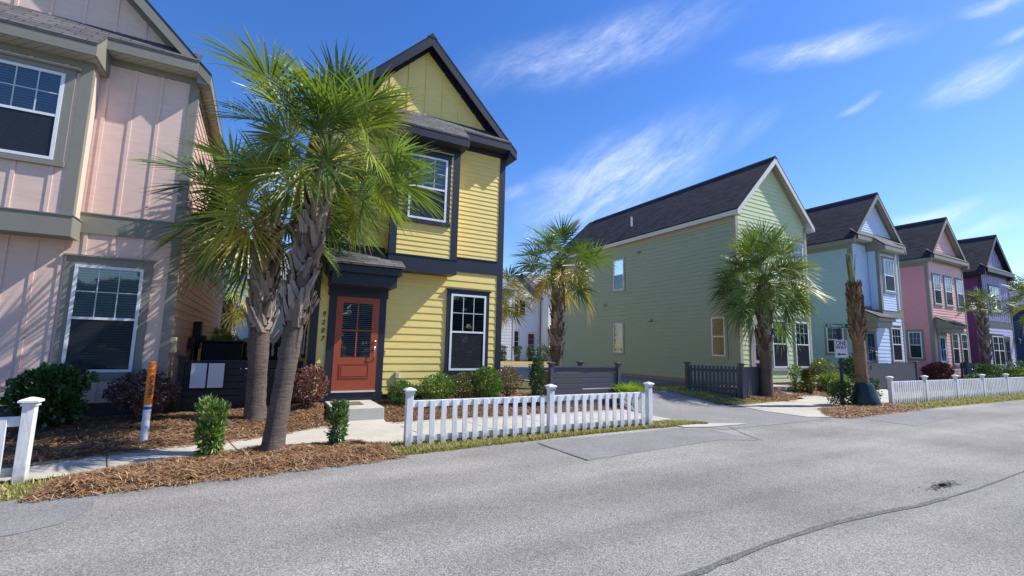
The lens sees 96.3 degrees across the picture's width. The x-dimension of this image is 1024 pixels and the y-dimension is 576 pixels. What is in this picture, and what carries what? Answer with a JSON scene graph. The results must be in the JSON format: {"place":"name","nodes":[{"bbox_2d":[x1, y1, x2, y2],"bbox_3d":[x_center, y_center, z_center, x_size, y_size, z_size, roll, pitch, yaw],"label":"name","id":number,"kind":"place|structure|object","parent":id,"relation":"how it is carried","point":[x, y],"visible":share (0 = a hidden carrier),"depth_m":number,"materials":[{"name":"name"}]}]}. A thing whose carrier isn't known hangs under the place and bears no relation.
{"place":"outdoors","nodes":[
{"label":"outdoors","id":0,"kind":"place"},
{"bbox_2d":[0,479,55,501],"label":"grass bank","id":1,"kind":"structure","parent":0,"point":[17,497],"depth_m":4.69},
{"bbox_2d":[0,397,44,484],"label":"picket fence","id":2,"kind":"object","parent":1,"relation":"on","point":[25,422],"visible":0.84,"depth_m":4.99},
{"bbox_2d":[239,342,280,388],"bbox_3d":[-7.226,2.251,13.439,1.288,1.340,0.048,5,-8,-28],"label":"board fence","id":3,"kind":"object","parent":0,"point":[273,358],"visible":0.25,"depth_m":13.50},
{"bbox_2d":[248,254,289,337],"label":"beige building","id":4,"kind":"structure","parent":0,"point":[278,326],"depth_m":41.94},
{"bbox_2d":[270,330,282,368],"bbox_3d":[-10.350,2.958,22.070,3.725,1.899,1.730,5,-8,-28],"label":"parked car","id":5,"kind":"object","parent":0,"point":[277,337],"visible":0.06,"depth_m":21.06,"materials":[{"name":"grey metal"}]},
{"bbox_2d":[0,409,670,481],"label":"sidewalk","id":6,"kind":"structure","parent":0,"point":[390,432],"depth_m":7.63,"materials":[{"name":"concrete"}]},
{"bbox_2d":[348,419,386,425],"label":"entry path","id":7,"kind":"structure","parent":0,"point":[368,422],"depth_m":8.98,"materials":[{"name":"concrete"}]},
{"bbox_2d":[1,360,1013,484],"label":"ground","id":8,"kind":"structure","parent":0,"point":[525,385],"depth_m":12.08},
{"bbox_2d":[0,0,237,418],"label":"rose house","id":9,"kind":"structure","parent":8,"relation":"on","point":[94,94],"depth_m":8.46,"materials":[{"name":"wood"}]},
{"bbox_2d":[0,51,80,167],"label":"window","id":10,"kind":"structure","parent":9,"relation":"in","point":[37,96],"depth_m":7.89,"materials":[{"name":"glass"}]},
{"bbox_2d":[51,253,156,379],"bbox_3d":[-7.471,0.539,8.403,1.330,2.240,0.075,5,-8,-28],"label":"window","id":11,"kind":"structure","parent":9,"relation":"in","point":[104,307],"depth_m":8.40,"materials":[{"name":"glass"}]},
{"bbox_2d":[187,321,206,389],"bbox_3d":[-8.001,1.717,11.633,0.275,1.750,1.200,5,-8,-28],"label":"electric meter","id":12,"kind":"object","parent":9,"relation":"attached to","point":[194,342],"visible":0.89,"depth_m":11.85,"materials":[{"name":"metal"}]},
{"bbox_2d":[2,404,329,464],"bbox_3d":[-7.945,2.094,6.282,10.340,0.303,3.052,5,-8,-28],"label":"mulch bed","id":13,"kind":"object","parent":8,"relation":"on","point":[138,427],"visible":0.42,"depth_m":7.42,"materials":[{"name":"brown wood"}]},
{"bbox_2d":[0,361,99,428],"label":"evergreen shrub","id":14,"kind":"object","parent":13,"relation":"on","point":[61,382],"visible":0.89,"depth_m":7.30,"materials":[{"name":"green plant"}]},
{"bbox_2d":[102,369,181,420],"bbox_3d":[-6.596,1.920,8.190,1.168,0.970,1.101,5,-8,-28],"label":"loropetalum","id":15,"kind":"object","parent":13,"relation":"on","point":[135,407],"visible":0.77,"depth_m":8.09,"materials":[{"name":"purple plant"}]},
{"bbox_2d":[139,361,156,440],"bbox_3d":[-5.591,1.730,7.051,0.124,1.185,0.124,5,-8,-28],"label":"marker post","id":16,"kind":"object","parent":13,"relation":"on","point":[149,391],"visible":1,"depth_m":7.02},
{"bbox_2d":[292,364,329,407],"bbox_3d":[-4.237,2.056,9.549,0.886,0.968,0.786,1,-7,5],"label":"loropetalum","id":17,"kind":"object","parent":13,"relation":"on","point":[306,398],"visible":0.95,"depth_m":9.47,"materials":[{"name":"brown plant"}]},
{"bbox_2d":[189,362,225,394],"bbox_3d":[-6.106,1.997,9.161,0.575,1.020,0.043,5,-8,-28],"label":"yard sign","id":18,"kind":"object","parent":8,"relation":"on","point":[215,374],"visible":0.96,"depth_m":9.17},
{"bbox_2d":[36,441,396,498],"bbox_3d":[-3.457,2.260,6.080,3.850,0.126,1.680,5,-8,-28],"label":"mulch bed","id":19,"kind":"object","parent":8,"relation":"on","point":[222,467],"visible":0.36,"depth_m":5.61,"materials":[{"name":"brown wood"}]},
{"bbox_2d":[190,392,231,457],"bbox_3d":[-4.024,1.872,6.111,0.442,0.917,0.467,5,-8,-28],"label":"podocarpus","id":20,"kind":"object","parent":19,"relation":"on","point":[215,409],"visible":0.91,"depth_m":6.05,"materials":[{"name":"green plant"}]},
{"bbox_2d":[324,398,349,445],"bbox_3d":[-2.650,2.073,6.961,0.392,0.802,0.369,5,-8,-28],"label":"podocarpus","id":21,"kind":"object","parent":19,"relation":"on","point":[338,416],"visible":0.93,"depth_m":6.93,"materials":[{"name":"green plant"}]},
{"bbox_2d":[197,340,243,389],"bbox_3d":[-7.632,2.063,12.026,0.940,1.380,0.780,5,-8,-28],"label":"refuse bin","id":22,"kind":"object","parent":8,"relation":"on","point":[228,350],"visible":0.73,"depth_m":11.78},
{"bbox_2d":[211,327,248,360],"bbox_3d":[-11.451,2.408,16.972,3.219,2.081,2.636,3,-7,-10],"label":"bamboo thicket","id":23,"kind":"object","parent":8,"relation":"on","point":[227,335],"visible":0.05,"depth_m":17.06,"materials":[{"name":"green plant"}]},
{"bbox_2d":[220,263,249,337],"bbox_3d":[-17.134,1.370,28.377,4.244,6.627,4.709,-3,-8,32],"label":"palmetto palm","id":24,"kind":"object","parent":8,"relation":"on","point":[229,320],"visible":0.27,"depth_m":27.82,"materials":[{"name":"green plant"}]},
{"bbox_2d":[173,355,303,413],"bbox_3d":[-5.628,2.026,9.542,2.289,1.220,0.170,5,-8,-28],"label":"slat screen","id":25,"kind":"object","parent":8,"relation":"on","point":[179,404],"visible":0.57,"depth_m":9.44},
{"bbox_2d":[225,259,251,339],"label":"grey building","id":26,"kind":"structure","parent":8,"relation":"on","point":[245,331],"depth_m":39.62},
{"bbox_2d":[127,127,389,421],"bbox_3d":[-4.739,-0.226,9.000,4.582,5.692,4.381,5,-8,-28],"label":"palmetto palm","id":27,"kind":"object","parent":8,"relation":"on","point":[263,251],"visible":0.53,"depth_m":8.56,"materials":[{"name":"green plant"}]},
{"bbox_2d":[177,24,449,452],"bbox_3d":[-2.974,-0.876,7.431,4.051,6.728,3.810,5,-8,-28],"label":"palmetto palm","id":28,"kind":"object","parent":8,"relation":"on","point":[297,306],"visible":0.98,"depth_m":6.91,"materials":[{"name":"green plant"}]},
{"bbox_2d":[325,400,383,420],"bbox_3d":[-3.342,2.601,9.644,0.980,0.310,1.340,5,-8,-28],"label":"door step","id":29,"kind":"object","parent":8,"relation":"on","point":[369,410],"depth_m":9.20,"materials":[{"name":"concrete"}]},
{"bbox_2d":[290,33,516,404],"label":"yellow house","id":30,"kind":"structure","parent":8,"relation":"on","point":[412,307],"depth_m":11.35,"materials":[{"name":"wood"}]},
{"bbox_2d":[321,286,388,404],"bbox_3d":[-3.546,1.311,10.443,1.330,2.620,0.128,5,-8,-28],"label":"door","id":31,"kind":"structure","parent":30,"relation":"in","point":[354,355],"depth_m":10.46,"materials":[{"name":"red wood"}]},
{"bbox_2d":[402,145,453,227],"bbox_3d":[-2.047,-2.465,11.206,1.240,1.850,0.085,5,-8,-28],"label":"window","id":32,"kind":"structure","parent":30,"relation":"in","point":[444,191],"depth_m":11.29,"materials":[{"name":"glass"}]},
{"bbox_2d":[443,288,491,374],"bbox_3d":[-1.139,1.131,11.811,1.260,2.170,0.085,5,-8,-28],"label":"window","id":33,"kind":"structure","parent":30,"relation":"in","point":[467,311],"depth_m":11.80,"materials":[{"name":"glass"}]},
{"bbox_2d":[1,379,949,503],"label":"pine straw","id":34,"kind":"object","parent":8,"relation":"on","point":[73,478],"visible":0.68,"depth_m":6.33,"materials":[{"name":"plant"}]},
{"bbox_2d":[376,391,631,421],"bbox_3d":[-0.303,2.934,11.783,6.410,0.345,2.978,5,-8,-28],"label":"mulch bed","id":35,"kind":"object","parent":8,"relation":"on","point":[401,410],"visible":0.2,"depth_m":10.41,"materials":[{"name":"brown wood"}]},
{"bbox_2d":[385,379,418,403],"bbox_3d":[-2.519,2.393,10.532,0.781,0.600,0.766,1,-7,0],"label":"boxwood","id":36,"kind":"object","parent":35,"relation":"on","point":[396,387],"visible":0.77,"depth_m":10.37,"materials":[{"name":"green plant"}]},
{"bbox_2d":[415,372,458,399],"bbox_3d":[-1.720,2.365,10.736,1.028,0.788,1.018,0,-7,7],"label":"boxwood","id":37,"kind":"object","parent":35,"relation":"on","point":[439,385],"visible":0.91,"depth_m":10.64,"materials":[{"name":"green plant"}]},
{"bbox_2d":[450,371,478,398],"bbox_3d":[-1.163,2.398,10.979,0.733,0.824,0.831,5,-8,-28],"label":"loropetalum","id":38,"kind":"object","parent":35,"relation":"on","point":[462,378],"visible":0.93,"depth_m":10.91,"materials":[{"name":"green plant"}]},
{"bbox_2d":[469,365,505,397],"bbox_3d":[-0.643,2.380,11.228,0.933,0.965,0.833,0,-7,13],"label":"boxwood","id":39,"kind":"object","parent":35,"relation":"on","point":[482,381],"visible":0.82,"depth_m":11.11,"materials":[{"name":"green plant"}]},
{"bbox_2d":[496,365,523,396],"bbox_3d":[-0.077,2.462,11.908,0.866,0.915,0.786,5,-8,-28],"label":"loropetalum","id":40,"kind":"object","parent":35,"relation":"on","point":[507,392],"visible":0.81,"depth_m":11.83,"materials":[{"name":"brown plant"}]},
{"bbox_2d":[528,357,545,406],"bbox_3d":[0.621,2.359,11.480,0.463,1.281,0.458,5,-8,-28],"label":"column hedge","id":41,"kind":"object","parent":35,"relation":"on","point":[537,387],"depth_m":11.42,"materials":[{"name":"green plant"}]},
{"bbox_2d":[501,270,518,360],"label":"white house","id":42,"kind":"structure","parent":8,"relation":"on","point":[507,341],"depth_m":42.37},
{"bbox_2d":[0,385,1023,499],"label":"short grass","id":43,"kind":"structure","parent":8,"relation":"on","point":[672,422],"depth_m":8.38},
{"bbox_2d":[501,263,536,337],"bbox_3d":[-0.882,1.192,15.563,3.481,4.401,3.312,5,-8,-28],"label":"palmetto palm","id":44,"kind":"object","parent":8,"relation":"on","point":[505,308],"visible":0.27,"depth_m":15.90,"materials":[{"name":"green plant"}]},
{"bbox_2d":[510,276,542,359],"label":"white house","id":45,"kind":"structure","parent":8,"relation":"on","point":[526,336],"depth_m":45.78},
{"bbox_2d":[526,332,534,357],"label":"window","id":46,"kind":"structure","parent":45,"relation":"in","point":[530,341],"depth_m":45.69,"materials":[{"name":"white plastic"}]},
{"bbox_2d":[521,273,551,360],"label":"white house","id":47,"kind":"structure","parent":8,"relation":"on","point":[545,323],"depth_m":46.08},
{"bbox_2d":[542,370,578,394],"bbox_3d":[1.332,2.660,12.614,0.800,0.750,0.650,5,-8,-28],"label":"condenser unit","id":48,"kind":"object","parent":8,"relation":"on","point":[545,383],"visible":0.13,"depth_m":12.46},
{"bbox_2d":[507,213,618,365],"bbox_3d":[1.609,0.368,15.442,3.585,6.120,3.801,5,-8,-28],"label":"palmetto palm","id":49,"kind":"object","parent":8,"relation":"on","point":[557,280],"visible":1,"depth_m":15.38,"materials":[{"name":"green plant"}]},
{"bbox_2d":[536,361,622,404],"bbox_3d":[1.697,2.659,12.614,2.390,1.270,1.270,5,-8,-28],"label":"slat screen","id":50,"kind":"object","parent":8,"relation":"on","point":[551,368],"visible":0.49,"depth_m":12.14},
{"bbox_2d":[610,380,644,405],"bbox_3d":[3.184,2.854,12.561,1.221,0.728,1.198,5,-8,-28],"label":"dwarf palmetto","id":51,"kind":"object","parent":8,"relation":"on","point":[631,386],"visible":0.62,"depth_m":12.37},
{"bbox_2d":[550,156,814,385],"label":"green house","id":52,"kind":"structure","parent":8,"relation":"on","point":[653,317],"depth_m":19.90,"materials":[{"name":"wood"}]},
{"bbox_2d":[613,322,624,353],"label":"window","id":53,"kind":"structure","parent":52,"relation":"in","point":[618,327],"depth_m":22.75,"materials":[{"name":"glass"}]},
{"bbox_2d":[613,257,624,292],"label":"window","id":54,"kind":"structure","parent":52,"relation":"in","point":[619,279],"depth_m":23.08,"materials":[{"name":"glass"}]},
{"bbox_2d":[709,314,728,358],"bbox_3d":[8.023,1.889,17.814,0.062,1.690,0.770,5,-8,-28],"label":"window","id":55,"kind":"structure","parent":52,"relation":"in","point":[718,340],"depth_m":17.79,"materials":[{"name":"glass"}]},
{"bbox_2d":[748,319,758,366],"bbox_3d":[9.500,2.361,17.533,1.240,2.310,0.062,5,-8,-28],"label":"door","id":56,"kind":"structure","parent":52,"relation":"in","point":[754,357],"depth_m":17.34,"materials":[{"name":"white glass"}]},
{"bbox_2d":[772,316,789,370],"bbox_3d":[10.597,2.192,18.148,1.180,2.150,0.075,5,-8,-28],"label":"window","id":57,"kind":"structure","parent":52,"relation":"in","point":[778,363],"depth_m":18.09,"materials":[{"name":"glass"}]},
{"bbox_2d":[787,238,805,283],"bbox_3d":[11.966,-1.132,19.279,1.120,1.830,0.075,5,-8,-28],"label":"window","id":58,"kind":"structure","parent":52,"relation":"in","point":[799,251],"depth_m":19.35,"materials":[{"name":"glass"}]},
{"bbox_2d":[792,317,811,370],"bbox_3d":[11.939,2.314,18.872,1.180,2.150,0.075,5,-8,-28],"label":"window","id":59,"kind":"structure","parent":52,"relation":"in","point":[803,359],"depth_m":18.86,"materials":[{"name":"glass"}]},
{"bbox_2d":[683,362,759,398],"bbox_3d":[7.247,3.094,15.209,2.822,1.210,0.991,2,-7,-6],"label":"picket enclosure","id":60,"kind":"object","parent":8,"relation":"on","point":[748,381],"visible":0.75,"depth_m":15.15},
{"bbox_2d":[704,216,833,397],"bbox_3d":[8.793,0.478,16.089,3.817,6.590,4.235,7,-9,-39],"label":"palmetto palm","id":61,"kind":"object","parent":8,"relation":"on","point":[762,297],"visible":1,"depth_m":15.57,"materials":[{"name":"green plant"}]},
{"bbox_2d":[736,384,847,400],"bbox_3d":[10.366,3.807,16.750,6.850,0.365,2.010,5,-8,-28],"label":"mulch bed","id":62,"kind":"object","parent":8,"relation":"on","point":[823,393],"visible":0.3,"depth_m":16.33,"materials":[{"name":"brown wood"}]},
{"bbox_2d":[787,365,803,391],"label":"thin shrub","id":63,"kind":"object","parent":62,"relation":"on","point":[793,380],"visible":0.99,"depth_m":16.76,"materials":[{"name":"green plant"}]},
{"bbox_2d":[797,368,816,392],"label":"column hedge","id":64,"kind":"object","parent":62,"relation":"on","point":[806,376],"depth_m":16.83,"materials":[{"name":"green plant"}]},
{"bbox_2d":[810,357,837,382],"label":"azalea","id":65,"kind":"object","parent":62,"relation":"on","point":[823,364],"visible":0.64,"depth_m":18.65,"materials":[{"name":"green plant"}]},
{"bbox_2d":[813,372,853,390],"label":"azalea","id":66,"kind":"object","parent":62,"relation":"on","point":[827,378],"visible":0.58,"depth_m":17.60,"materials":[{"name":"green plant"}]},
{"bbox_2d":[805,192,906,382],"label":"blue house","id":67,"kind":"structure","parent":8,"relation":"on","point":[862,231],"depth_m":22.21,"materials":[{"name":"wood"}]},
{"bbox_2d":[824,324,846,354],"bbox_3d":[15.369,2.444,21.789,0.062,1.480,0.950,5,-8,-28],"label":"window","id":68,"kind":"structure","parent":67,"relation":"in","point":[830,334],"depth_m":21.93,"materials":[{"name":"glass"}]},
{"bbox_2d":[865,327,878,363],"bbox_3d":[16.865,3.147,21.455,1.240,2.670,0.128,5,-8,-28],"label":"door","id":69,"kind":"structure","parent":67,"relation":"in","point":[871,344],"depth_m":21.57,"materials":[{"name":"blue glass"}]},
{"bbox_2d":[880,256,896,294],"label":"window","id":70,"kind":"structure","parent":67,"relation":"in","point":[888,274],"depth_m":22.09,"materials":[{"name":"glass"}]},
{"bbox_2d":[889,325,903,362],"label":"window","id":71,"kind":"structure","parent":67,"relation":"in","point":[895,332],"depth_m":22.73,"materials":[{"name":"white plastic"}]},
{"bbox_2d":[821,404,919,417],"bbox_3d":[10.166,3.505,13.316,5.200,0.092,1.621,5,-8,-28],"label":"mulch bed","id":72,"kind":"object","parent":8,"relation":"on","point":[887,407],"visible":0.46,"depth_m":12.90,"materials":[{"name":"brown wood"}]},
{"bbox_2d":[825,323,847,404],"bbox_3d":[10.167,2.375,14.276,0.852,2.535,0.154,2,-7,-3],"label":"street sign","id":73,"kind":"object","parent":72,"relation":"on","point":[841,348],"visible":1,"depth_m":14.29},
{"bbox_2d":[826,380,855,405],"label":"holly","id":74,"kind":"object","parent":72,"relation":"on","point":[835,387],"visible":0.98,"depth_m":14.19,"materials":[{"name":"green plant"}]},
{"bbox_2d":[845,254,869,382],"bbox_3d":[10.853,1.252,14.423,0.538,4.771,0.530,-1,-8,16],"label":"palmetto palm","id":75,"kind":"object","parent":72,"relation":"on","point":[856,317],"visible":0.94,"depth_m":14.32,"materials":[{"name":"brown plant"}]},
{"bbox_2d":[851,382,881,405],"bbox_3d":[10.917,3.279,14.212,0.803,0.700,0.759,5,-8,-28],"label":"watering bag","id":76,"kind":"object","parent":72,"relation":"on","point":[865,394],"visible":0.91,"depth_m":13.96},
{"bbox_2d":[867,361,918,388],"bbox_3d":[16.522,3.894,20.486,4.570,1.270,1.030,5,-8,-28],"label":"picket enclosure","id":77,"kind":"object","parent":8,"relation":"on","point":[902,371],"visible":0.73,"depth_m":20.11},
{"bbox_2d":[895,217,970,379],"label":"pink house","id":78,"kind":"structure","parent":8,"relation":"on","point":[933,263],"depth_m":25.86,"materials":[{"name":"wood"}]},
{"bbox_2d":[906,329,925,360],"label":"window","id":79,"kind":"structure","parent":78,"relation":"in","point":[914,338],"depth_m":25.47,"materials":[{"name":"white plastic"}]},
{"bbox_2d":[931,273,943,306],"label":"window","id":80,"kind":"structure","parent":78,"relation":"in","point":[936,283],"depth_m":25.59,"materials":[{"name":"glass"}]},
{"bbox_2d":[936,333,949,379],"bbox_3d":[23.717,3.762,25.152,1.160,2.690,0.128,5,-8,-28],"label":"door","id":81,"kind":"structure","parent":78,"relation":"in","point":[941,337],"depth_m":25.22,"materials":[{"name":"blue glass"}]},
{"bbox_2d":[942,275,954,307],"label":"window","id":82,"kind":"structure","parent":78,"relation":"in","point":[948,293],"depth_m":26.29,"materials":[{"name":"glass"}]},
{"bbox_2d":[950,334,960,365],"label":"window","id":83,"kind":"structure","parent":78,"relation":"in","point":[954,337],"depth_m":25.98,"materials":[{"name":"white plastic"}]},
{"bbox_2d":[954,278,965,309],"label":"window","id":84,"kind":"structure","parent":78,"relation":"in","point":[959,292],"depth_m":27.04,"materials":[{"name":"glass"}]},
{"bbox_2d":[959,332,969,362],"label":"window","id":85,"kind":"structure","parent":78,"relation":"in","point":[963,337],"depth_m":26.61,"materials":[{"name":"white plastic"}]},
{"bbox_2d":[960,362,981,378],"bbox_3d":[24.418,4.614,24.744,2.370,1.270,1.030,5,-8,-28],"label":"picket enclosure","id":86,"kind":"object","parent":8,"relation":"on","point":[967,367],"visible":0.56,"depth_m":24.20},
{"bbox_2d":[959,372,1002,389],"bbox_3d":[22.804,4.548,22.308,1.546,0.911,1.302,-4,-9,35],"label":"boxwood","id":87,"kind":"object","parent":8,"relation":"on","point":[975,376],"visible":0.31,"depth_m":22.24,"materials":[{"name":"green plant"}]},
{"bbox_2d":[957,235,1020,375],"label":"purple house","id":88,"kind":"structure","parent":8,"relation":"on","point":[989,266],"depth_m":29.66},
{"bbox_2d":[987,284,1002,313],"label":"window","id":89,"kind":"structure","parent":88,"relation":"in","point":[996,289],"depth_m":29.70,"materials":[{"name":"glass"}]},
{"bbox_2d":[991,334,1006,366],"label":"window","id":90,"kind":"structure","parent":88,"relation":"in","point":[998,348],"depth_m":29.08,"materials":[{"name":"white plastic"}]},
{"bbox_2d":[1003,336,1012,368],"bbox_3d":[32.307,4.520,29.787,1.080,2.740,0.128,5,-8,-28],"label":"door","id":91,"kind":"structure","parent":88,"relation":"in","point":[1007,345],"depth_m":29.84,"materials":[{"name":"glass"}]},
{"bbox_2d":[971,363,1006,388],"bbox_3d":[23.933,4.434,22.984,1.137,1.377,1.169,5,-8,-28],"label":"shrub","id":92,"kind":"object","parent":8,"relation":"on","point":[985,368],"depth_m":22.83,"materials":[{"name":"green plant"}]},
{"bbox_2d":[998,273,1023,338],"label":"palmetto palm","id":93,"kind":"object","parent":8,"relation":"on","point":[1020,296],"visible":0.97,"depth_m":26.42,"materials":[{"name":"green plant"}]},
{"bbox_2d":[1010,290,1023,367],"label":"navy house","id":94,"kind":"structure","parent":8,"relation":"on","point":[1020,348],"depth_m":32.75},
{"bbox_3d":[25.018,5.155,24.807,20.800,0.346,1.740,5,-8,-28],"label":"mulch bed","id":95,"kind":"object","parent":8,"relation":"on","visible":0},
{"bbox_2d":[920,361,954,379],"bbox_3d":[21.872,4.316,23.478,1.523,1.136,1.343,5,-8,-28],"label":"loropetalum","id":96,"kind":"object","parent":95,"relation":"on","point":[941,368],"visible":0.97,"depth_m":23.31,"materials":[{"name":"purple plant"}]},
{"bbox_2d":[953,286,1016,370],"bbox_3d":[25.043,2.442,24.398,2.232,5.319,2.362,-1,-8,20],"label":"palmetto palm","id":97,"kind":"object","parent":95,"relation":"on","point":[983,334],"visible":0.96,"depth_m":24.34,"materials":[{"name":"green plant"}]},
{"bbox_2d":[0,400,1023,575],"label":"road","id":98,"kind":"structure","parent":0,"point":[531,508],"depth_m":4.44,"materials":[{"name":"asphalt"}]},
{"bbox_2d":[0,493,95,535],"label":"asphalt patch","id":99,"kind":"object","parent":98,"relation":"on","point":[21,517],"visible":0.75,"depth_m":4.19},
{"bbox_2d":[539,427,754,459],"bbox_3d":[2.525,2.702,8.133,4.040,0.001,1.500,5,-8,-28],"label":"asphalt patch","id":100,"kind":"object","parent":98,"relation":"on","point":[595,447],"visible":1,"depth_m":7.99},
{"bbox_2d":[679,497,949,575],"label":"pavement crack","id":101,"kind":"object","parent":98,"relation":"on","point":[712,566],"visible":1,"depth_m":4.04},
{"bbox_2d":[858,410,954,425],"bbox_3d":[11.073,3.410,12.178,4.900,0.001,1.300,5,-8,-28],"label":"asphalt patch","id":102,"kind":"object","parent":98,"relation":"on","point":[917,418],"visible":1,"depth_m":11.85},
{"bbox_2d":[501,361,551,365],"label":"back lawn","id":103,"kind":"structure","parent":0,"point":[515,363],"depth_m":34.71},
{"bbox_2d":[244,366,828,429],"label":"alley","id":104,"kind":"structure","parent":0,"point":[671,405],"depth_m":12.31,"materials":[{"name":"concrete"}]},
{"bbox_2d":[392,423,690,455],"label":"grass bank","id":105,"kind":"structure","parent":0,"point":[552,437],"depth_m":7.60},
{"bbox_2d":[403,382,654,446],"bbox_3d":[0.626,2.243,8.403,5.301,0.948,0.171,5,-8,-28],"label":"picket fence","id":106,"kind":"object","parent":105,"relation":"on","point":[550,397],"visible":0.89,"depth_m":8.15,"materials":[{"name":"white wood"}]},
{"bbox_2d":[148,0,1023,289],"label":"sky","id":107,"kind":"structure","parent":0,"point":[605,107],"materials":[{"name":"blue"}]},
{"bbox_2d":[642,382,778,404],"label":"grass bank","id":108,"kind":"structure","parent":0,"point":[663,385],"depth_m":14.76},
{"bbox_2d":[677,423,743,426],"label":"sidewalk","id":109,"kind":"structure","parent":0,"point":[706,425],"depth_m":9.90,"materials":[{"name":"concrete"}]},
{"bbox_2d":[736,405,832,416],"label":"sidewalk","id":110,"kind":"structure","parent":0,"point":[812,413],"depth_m":12.35,"materials":[{"name":"concrete"}]},
{"bbox_2d":[815,381,897,393],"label":"driveway","id":111,"kind":"structure","parent":0,"point":[884,390],"depth_m":19.14,"materials":[{"name":"concrete"}]},
{"bbox_2d":[837,353,872,381],"bbox_3d":[14.787,3.514,19.769,1.208,1.432,1.252,-1,-8,17],"label":"evergreen shrub","id":112,"kind":"object","parent":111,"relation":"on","point":[847,364],"visible":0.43,"depth_m":19.77,"materials":[{"name":"green plant"}]},
{"bbox_2d":[737,388,1001,409],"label":"sidewalk","id":113,"kind":"structure","parent":0,"point":[805,404],"depth_m":14.27,"materials":[{"name":"concrete"}]},
{"bbox_2d":[906,394,1023,408],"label":"grass bank","id":114,"kind":"structure","parent":0,"point":[967,401],"depth_m":15.98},
{"bbox_2d":[885,373,1023,403],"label":"picket fence","id":115,"kind":"object","parent":114,"relation":"on","point":[925,385],"visible":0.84,"depth_m":16.86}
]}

